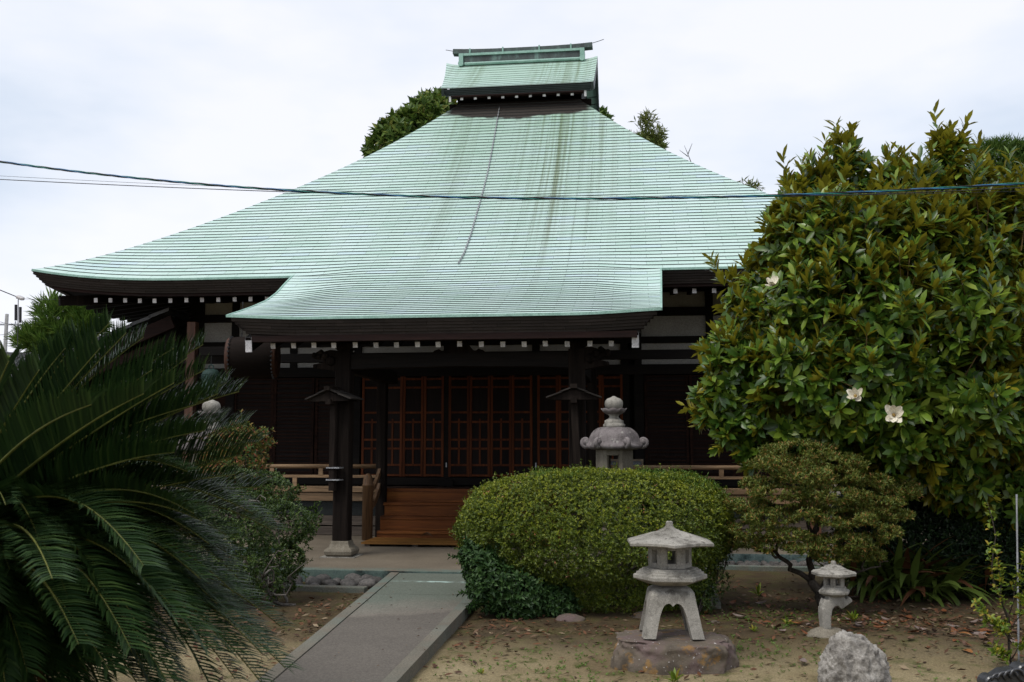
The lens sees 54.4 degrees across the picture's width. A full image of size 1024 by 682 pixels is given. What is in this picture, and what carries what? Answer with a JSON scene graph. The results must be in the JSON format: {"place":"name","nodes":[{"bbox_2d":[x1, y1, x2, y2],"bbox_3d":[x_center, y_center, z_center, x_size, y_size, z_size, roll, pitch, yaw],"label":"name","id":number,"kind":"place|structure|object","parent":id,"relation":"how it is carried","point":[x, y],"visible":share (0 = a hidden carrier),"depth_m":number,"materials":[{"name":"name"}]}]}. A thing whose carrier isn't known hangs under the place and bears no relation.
{"place":"outdoors","nodes":[
{"label":"outdoors","id":0,"kind":"place"},
{"bbox_2d":[274,573,466,681],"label":"path","id":1,"kind":"structure","parent":0,"point":[360,638],"depth_m":10.24,"materials":[{"name":"concrete"}]},
{"bbox_2d":[335,578,456,681],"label":"path litter","id":2,"kind":"object","parent":1,"relation":"on","point":[383,649],"visible":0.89,"depth_m":9.94,"materials":[{"name":"brown plant"}]},
{"bbox_2d":[8,176,1013,196],"bbox_3d":[-0.637,-1.728,10.791,11.693,0.583,0.004,-1,-6,7],"label":"wire","id":3,"kind":"object","parent":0,"point":[490,194],"visible":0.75,"depth_m":10.76,"materials":[{"name":"black metal"}]},
{"bbox_2d":[0,161,1023,199],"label":"cable","id":4,"kind":"object","parent":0,"point":[577,198],"visible":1,"depth_m":9.73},
{"bbox_2d":[0,179,1023,197],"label":"wire","id":5,"kind":"object","parent":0,"point":[485,196],"visible":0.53,"depth_m":10.56,"materials":[{"name":"black metal"}]},
{"bbox_2d":[0,0,1023,351],"label":"sky","id":6,"kind":"structure","parent":0,"point":[280,94],"materials":[{"name":"white"}]},
{"bbox_2d":[36,482,1023,681],"bbox_3d":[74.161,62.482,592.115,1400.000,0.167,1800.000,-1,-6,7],"label":"ground","id":7,"kind":"structure","parent":0,"point":[940,663],"depth_m":10.17,"materials":[{"name":"soil"}]},
{"bbox_2d":[0,314,23,351],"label":"utility pole","id":8,"kind":"object","parent":7,"relation":"on","point":[6,332],"visible":0.27,"depth_m":65.84,"materials":[{"name":"concrete"}]},
{"bbox_2d":[6,352,39,368],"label":"house","id":9,"kind":"structure","parent":7,"relation":"on","point":[10,353],"depth_m":62.27,"materials":[{"name":"grey tile"}]},
{"bbox_2d":[3,286,115,355],"bbox_3d":[-13.537,1.649,29.874,3.443,6.910,2.213,-1,-6,7],"label":"pine tree","id":10,"kind":"object","parent":7,"relation":"on","point":[53,315],"visible":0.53,"depth_m":29.55,"materials":[{"name":"green plant"}]},
{"bbox_2d":[11,307,191,524],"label":"corridor wing","id":11,"kind":"structure","parent":7,"relation":"on","point":[166,322],"depth_m":21.79,"materials":[{"name":"brown wood"}]},
{"bbox_2d":[0,304,305,681],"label":"cycad","id":12,"kind":"object","parent":7,"relation":"on","point":[84,500],"visible":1,"depth_m":5.90,"materials":[{"name":"green plant"}]},
{"bbox_2d":[177,400,240,578],"bbox_3d":[-4.509,2.221,14.807,1.095,2.708,0.953,1,-6,-7],"label":"stone lantern","id":13,"kind":"object","parent":7,"relation":"on","point":[212,404],"visible":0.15,"depth_m":14.79,"materials":[{"name":"stone"}]},
{"bbox_2d":[145,464,322,605],"bbox_3d":[-3.762,2.513,12.903,2.817,1.806,1.871,-1,-6,7],"label":"azalea shrub","id":14,"kind":"object","parent":7,"relation":"on","point":[289,571],"visible":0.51,"depth_m":12.75,"materials":[{"name":"green plant"}]},
{"bbox_2d":[193,409,277,592],"bbox_3d":[-3.822,2.185,13.601,1.284,2.519,0.860,-1,-6,7],"label":"nandina","id":15,"kind":"object","parent":7,"relation":"on","point":[261,459],"visible":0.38,"depth_m":13.57,"materials":[{"name":"green plant"}]},
{"bbox_2d":[137,583,367,592],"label":"channel kerb","id":16,"kind":"structure","parent":7,"relation":"on","point":[335,588],"depth_m":13.73,"materials":[{"name":"concrete"}]},
{"bbox_2d":[249,573,381,589],"bbox_3d":[-4.019,3.558,14.696,4.319,0.245,0.872,-1,-6,7],"label":"drain channel","id":17,"kind":"object","parent":7,"relation":"on","point":[367,580],"visible":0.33,"depth_m":14.40,"materials":[{"name":"stone"}]},
{"bbox_2d":[255,572,398,681],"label":"path kerb","id":18,"kind":"structure","parent":7,"relation":"on","point":[305,647],"depth_m":10.25,"materials":[{"name":"concrete"}]},
{"bbox_2d":[360,86,457,157],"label":"broadleaf tree","id":19,"kind":"object","parent":7,"relation":"on","point":[427,106],"visible":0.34,"depth_m":44.82,"materials":[{"name":"green plant"}]},
{"bbox_2d":[381,595,474,681],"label":"path kerb","id":20,"kind":"structure","parent":7,"relation":"on","point":[412,663],"depth_m":9.58,"materials":[{"name":"concrete"}]},
{"bbox_2d":[447,535,584,619],"bbox_3d":[0.039,2.828,11.859,1.558,1.035,0.840,1,-6,-12],"label":"shrub","id":21,"kind":"object","parent":7,"relation":"on","point":[484,580],"visible":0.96,"depth_m":11.65,"materials":[{"name":"green plant"}]},
{"bbox_2d":[148,491,952,581],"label":"terrace","id":22,"kind":"structure","parent":7,"relation":"on","point":[382,561],"depth_m":16.55,"materials":[{"name":"concrete"}]},
{"bbox_2d":[31,39,829,559],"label":"temple hall","id":23,"kind":"structure","parent":22,"relation":"on","point":[495,337],"depth_m":21.34,"materials":[{"name":"green metal"}]},
{"bbox_2d":[0,290,63,365],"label":"service wire","id":24,"kind":"object","parent":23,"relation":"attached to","point":[18,297],"visible":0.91,"depth_m":16.36,"materials":[{"name":"black plastic"}]},
{"bbox_2d":[199,346,224,393],"bbox_3d":[-6.235,0.611,20.796,0.596,0.980,0.390,2,-6,-17],"label":"bell","id":25,"kind":"object","parent":23,"relation":"hanging from","point":[213,351],"visible":0.52,"depth_m":20.75,"materials":[{"name":"brown metal"}]},
{"bbox_2d":[224,302,280,378],"bbox_3d":[-4.977,-0.013,19.162,0.950,1.485,0.820,0,-6,-5],"label":"drum","id":26,"kind":"object","parent":23,"relation":"hanging from","point":[262,361],"visible":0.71,"depth_m":18.79,"materials":[{"name":"brown wood"}]},
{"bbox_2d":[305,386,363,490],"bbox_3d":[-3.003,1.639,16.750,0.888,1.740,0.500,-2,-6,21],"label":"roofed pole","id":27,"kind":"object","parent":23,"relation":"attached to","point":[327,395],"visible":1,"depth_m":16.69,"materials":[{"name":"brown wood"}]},
{"bbox_2d":[361,378,376,474],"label":"folding door","id":28,"kind":"structure","parent":23,"relation":"in","point":[369,388],"depth_m":21.90,"materials":[{"name":"brown wood"}]},
{"bbox_2d":[387,376,402,476],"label":"folding door","id":29,"kind":"structure","parent":23,"relation":"in","point":[395,391],"depth_m":21.82,"materials":[{"name":"brown wood"}]},
{"bbox_2d":[402,376,423,476],"bbox_3d":[-2.168,1.863,21.790,0.453,2.190,0.038,0,-6,3],"label":"folding door","id":30,"kind":"structure","parent":23,"relation":"in","point":[413,387],"depth_m":21.79,"materials":[{"name":"brown wood"}]},
{"bbox_2d":[423,376,443,476],"bbox_3d":[-1.697,1.856,21.728,0.453,2.190,0.038,-1,-6,13],"label":"folding door","id":31,"kind":"structure","parent":23,"relation":"in","point":[433,449],"depth_m":21.72,"materials":[{"name":"brown wood"}]},
{"bbox_2d":[448,376,469,476],"bbox_3d":[-1.157,1.850,21.665,0.453,2.190,0.038,0,-6,3],"label":"folding door","id":32,"kind":"structure","parent":23,"relation":"in","point":[459,387],"depth_m":21.66,"materials":[{"name":"brown wood"}]},
{"bbox_2d":[458,107,499,263],"bbox_3d":[-0.683,-3.983,23.578,0.081,5.664,7.139,-1,-6,6],"label":"lightning chain","id":33,"kind":"object","parent":23,"relation":"attached to","point":[482,192],"visible":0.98,"depth_m":23.12,"materials":[{"name":"metal"}]},
{"bbox_2d":[469,376,489,476],"bbox_3d":[-0.708,1.845,21.614,0.453,2.190,0.038,-1,-6,12],"label":"folding door","id":34,"kind":"structure","parent":23,"relation":"in","point":[479,455],"depth_m":21.60,"materials":[{"name":"brown wood"}]},
{"bbox_2d":[490,376,510,476],"bbox_3d":[-0.242,1.838,21.552,0.453,2.190,0.038,0,-6,3],"label":"folding door","id":35,"kind":"structure","parent":23,"relation":"in","point":[500,422],"depth_m":21.54,"materials":[{"name":"brown wood"}]},
{"bbox_2d":[512,375,532,475],"bbox_3d":[0.228,1.832,21.490,0.453,2.190,0.038,-1,-6,13],"label":"folding door","id":36,"kind":"structure","parent":23,"relation":"in","point":[522,387],"depth_m":21.49,"materials":[{"name":"brown wood"}]},
{"bbox_2d":[537,375,558,471],"bbox_3d":[0.768,1.825,21.426,0.453,2.190,0.038,0,-6,3],"label":"folding door","id":37,"kind":"structure","parent":23,"relation":"in","point":[547,410],"depth_m":21.42,"materials":[{"name":"brown wood"}]},
{"bbox_2d":[558,375,568,469],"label":"folding door","id":38,"kind":"structure","parent":23,"relation":"in","point":[563,380],"depth_m":21.39,"materials":[{"name":"brown wood"}]},
{"bbox_2d":[586,375,600,466],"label":"folding door","id":39,"kind":"structure","parent":23,"relation":"in","point":[598,377],"depth_m":21.34,"materials":[{"name":"brown wood"}]},
{"bbox_2d":[601,375,622,458],"bbox_3d":[2.153,1.808,21.252,0.453,2.190,0.038,-1,-6,13],"label":"folding door","id":40,"kind":"structure","parent":23,"relation":"in","point":[611,385],"depth_m":21.33,"materials":[{"name":"brown wood"}]},
{"bbox_2d":[611,459,642,469],"bbox_3d":[2.143,2.708,20.272,1.060,0.600,0.064,-1,-6,7],"label":"glass case","id":41,"kind":"object","parent":23,"relation":"on","point":[637,461],"visible":0.19,"depth_m":20.24,"materials":[{"name":"clear glass"}]},
{"bbox_2d":[361,537,568,548],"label":"slatted platform","id":42,"kind":"structure","parent":22,"relation":"on","point":[415,542],"depth_m":18.42,"materials":[{"name":"brown wood"}]},
{"bbox_2d":[546,384,601,562],"bbox_3d":[0.995,2.107,15.868,0.887,2.830,0.500,-1,-6,5],"label":"roofed pole","id":43,"kind":"object","parent":22,"relation":"on","point":[573,396],"visible":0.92,"depth_m":15.85,"materials":[{"name":"brown wood"}]},
{"bbox_2d":[115,574,1023,681],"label":"leaf litter","id":44,"kind":"object","parent":7,"relation":"on","point":[901,616],"visible":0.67,"depth_m":11.09,"materials":[{"name":"brown plant"}]},
{"bbox_2d":[556,613,585,621],"bbox_3d":[0.678,3.253,11.566,0.356,0.175,0.256,-1,-6,7],"label":"garden stone","id":45,"kind":"object","parent":7,"relation":"on","point":[567,617],"visible":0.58,"depth_m":11.50,"materials":[{"name":"grey stone"}]},
{"bbox_2d":[448,458,739,615],"bbox_3d":[1.054,2.524,12.733,3.730,2.053,2.873,-1,-6,7],"label":"clipped shrub","id":46,"kind":"object","parent":7,"relation":"on","point":[478,519],"visible":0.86,"depth_m":11.88,"materials":[{"name":"green plant"}]},
{"bbox_2d":[532,466,730,497],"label":"fern sprigs","id":47,"kind":"object","parent":46,"relation":"attached to","point":[671,470],"visible":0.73,"depth_m":12.56,"materials":[{"name":"green plant"}]},
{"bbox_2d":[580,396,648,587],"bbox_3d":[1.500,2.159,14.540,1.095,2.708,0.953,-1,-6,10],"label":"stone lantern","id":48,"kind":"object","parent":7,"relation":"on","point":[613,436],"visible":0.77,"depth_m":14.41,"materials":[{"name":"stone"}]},
{"bbox_2d":[599,105,668,148],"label":"broadleaf tree","id":49,"kind":"object","parent":7,"relation":"on","point":[603,110],"visible":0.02,"depth_m":43.72,"materials":[{"name":"green plant"}]},
{"bbox_2d":[631,611,642,617],"bbox_3d":[1.535,3.265,11.758,0.285,0.144,0.212,1,-6,-14],"label":"garden stone","id":50,"kind":"object","parent":7,"relation":"on","point":[638,614],"visible":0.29,"depth_m":11.72,"materials":[{"name":"grey stone"}]},
{"bbox_2d":[629,108,660,144],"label":"tree","id":51,"kind":"object","parent":7,"relation":"on","point":[645,122],"visible":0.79,"depth_m":41.87,"materials":[{"name":"green plant"}]},
{"bbox_2d":[640,123,669,149],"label":"tree","id":52,"kind":"object","parent":7,"relation":"on","point":[659,134],"visible":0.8,"depth_m":41.79,"materials":[{"name":"green plant"}]},
{"bbox_2d":[610,629,738,674],"bbox_3d":[1.503,3.078,9.323,1.208,0.632,0.868,-1,-6,7],"label":"boulder","id":53,"kind":"object","parent":7,"relation":"on","point":[665,651],"visible":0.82,"depth_m":9.02,"materials":[{"name":"stone"}]},
{"bbox_2d":[627,521,713,639],"bbox_3d":[1.503,2.250,9.459,0.776,1.071,0.896,0,-6,3],"label":"stone lantern","id":54,"kind":"object","parent":53,"relation":"on","point":[666,578],"visible":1,"depth_m":9.24,"materials":[{"name":"stone"}]},
{"bbox_2d":[665,667,683,681],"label":"weed","id":55,"kind":"object","parent":7,"relation":"on","point":[674,676],"visible":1,"depth_m":8.60,"materials":[{"name":"green plant"}]},
{"bbox_2d":[678,548,735,614],"bbox_3d":[2.377,2.867,12.299,0.872,0.920,0.876,-1,-6,7],"label":"shrub","id":56,"kind":"object","parent":7,"relation":"on","point":[703,599],"visible":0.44,"depth_m":12.18,"materials":[{"name":"green plant"}]},
{"bbox_2d":[706,568,720,608],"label":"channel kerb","id":57,"kind":"structure","parent":7,"relation":"on","point":[718,605],"depth_m":12.42,"materials":[{"name":"concrete"}]},
{"bbox_2d":[433,600,1005,681],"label":"ground weeds","id":58,"kind":"object","parent":7,"relation":"on","point":[594,680],"visible":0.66,"depth_m":9.68,"materials":[{"name":"green plant"}]},
{"bbox_2d":[737,176,763,190],"bbox_3d":[9.700,-0.335,39.488,1.234,12.787,1.324,-4,-7,31],"label":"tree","id":59,"kind":"object","parent":7,"relation":"on","point":[754,186],"visible":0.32,"depth_m":39.83,"materials":[{"name":"green plant"}]},
{"bbox_2d":[749,582,763,595],"bbox_3d":[3.295,3.345,13.403,0.214,0.180,0.299,-2,-6,23],"label":"weed","id":60,"kind":"object","parent":7,"relation":"on","point":[758,593],"visible":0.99,"depth_m":13.37,"materials":[{"name":"green plant"}]},
{"bbox_2d":[706,565,820,571],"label":"channel kerb","id":61,"kind":"structure","parent":7,"relation":"on","point":[761,568],"depth_m":16.10,"materials":[{"name":"concrete"}]},
{"bbox_2d":[719,560,840,565],"bbox_3d":[6.265,3.749,16.428,7.700,0.217,0.840,-1,-6,7],"label":"drain channel","id":62,"kind":"object","parent":7,"relation":"on","point":[776,563],"visible":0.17,"depth_m":16.66,"materials":[{"name":"stone"}]},
{"bbox_2d":[779,614,793,624],"bbox_3d":[3.074,3.115,11.109,0.167,0.131,0.183,-1,-6,7],"label":"weed","id":63,"kind":"object","parent":7,"relation":"on","point":[785,621],"visible":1,"depth_m":11.12,"materials":[{"name":"green plant"}]},
{"bbox_2d":[718,438,923,614],"bbox_3d":[3.913,2.283,12.203,2.521,2.201,1.733,3,-7,-27],"label":"pruned tree","id":64,"kind":"object","parent":7,"relation":"on","point":[862,508],"visible":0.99,"depth_m":11.87,"materials":[{"name":"green plant"}]},
{"bbox_2d":[806,627,841,637],"bbox_3d":[3.266,3.090,10.325,0.435,0.251,0.358,2,-6,-16],"label":"footing stone","id":65,"kind":"object","parent":7,"relation":"on","point":[819,632],"visible":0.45,"depth_m":10.25,"materials":[{"name":"grey stone"}]},
{"bbox_2d":[811,560,856,628],"bbox_3d":[3.366,2.648,10.396,0.416,0.704,0.460,0,-6,-1],"label":"stone lantern","id":66,"kind":"object","parent":65,"relation":"on","point":[834,592],"visible":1,"depth_m":10.31,"materials":[{"name":"stone"}]},
{"bbox_2d":[676,99,1023,566],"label":"magnolia tree","id":67,"kind":"object","parent":7,"relation":"on","point":[882,293],"visible":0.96,"depth_m":12.54,"materials":[{"name":"green plant"}]},
{"bbox_2d":[846,609,860,620],"bbox_3d":[3.891,3.113,11.315,0.237,0.157,0.144,4,-7,-31],"label":"weed","id":68,"kind":"object","parent":7,"relation":"on","point":[853,616],"visible":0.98,"depth_m":11.30,"materials":[{"name":"green plant"}]},
{"bbox_2d":[817,629,891,681],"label":"limestone rock","id":69,"kind":"object","parent":7,"relation":"on","point":[845,656],"visible":1,"depth_m":7.86,"materials":[{"name":"grey stone"}]},
{"bbox_2d":[797,536,1023,606],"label":"blade plant","id":70,"kind":"object","parent":7,"relation":"on","point":[915,578],"visible":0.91,"depth_m":12.98,"materials":[{"name":"green plant"}]},
{"bbox_2d":[830,465,1023,596],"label":"hedge","id":71,"kind":"object","parent":7,"relation":"on","point":[927,523],"visible":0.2,"depth_m":13.47,"materials":[{"name":"green plant"}]},
{"bbox_2d":[978,633,987,637],"bbox_3d":[4.840,3.037,10.232,0.074,0.032,0.164,-9,0,2],"label":"fallen leaf","id":72,"kind":"object","parent":7,"relation":"on","point":[980,635],"visible":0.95,"depth_m":10.27,"materials":[{"name":"brown plant"}]},
{"bbox_2d":[966,133,1023,269],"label":"pine tree","id":73,"kind":"object","parent":7,"relation":"on","point":[996,144],"visible":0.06,"depth_m":21.54,"materials":[{"name":"green plant"}]},
{"bbox_2d":[971,501,1023,664],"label":"sapling","id":74,"kind":"object","parent":7,"relation":"on","point":[1002,627],"visible":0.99,"depth_m":9.04,"materials":[{"name":"green plant"}]},
{"bbox_2d":[977,660,1023,681],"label":"ridge tile","id":75,"kind":"object","parent":7,"relation":"on","point":[1013,671],"visible":1,"depth_m":8.19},
{"bbox_2d":[1016,494,1019,661],"bbox_3d":[4.894,2.277,9.637,0.020,1.536,0.789,-3,-7,30],"label":"stake","id":76,"kind":"object","parent":7,"relation":"on","point":[1017,561],"visible":0.84,"depth_m":9.72,"materials":[{"name":"grey metal"}]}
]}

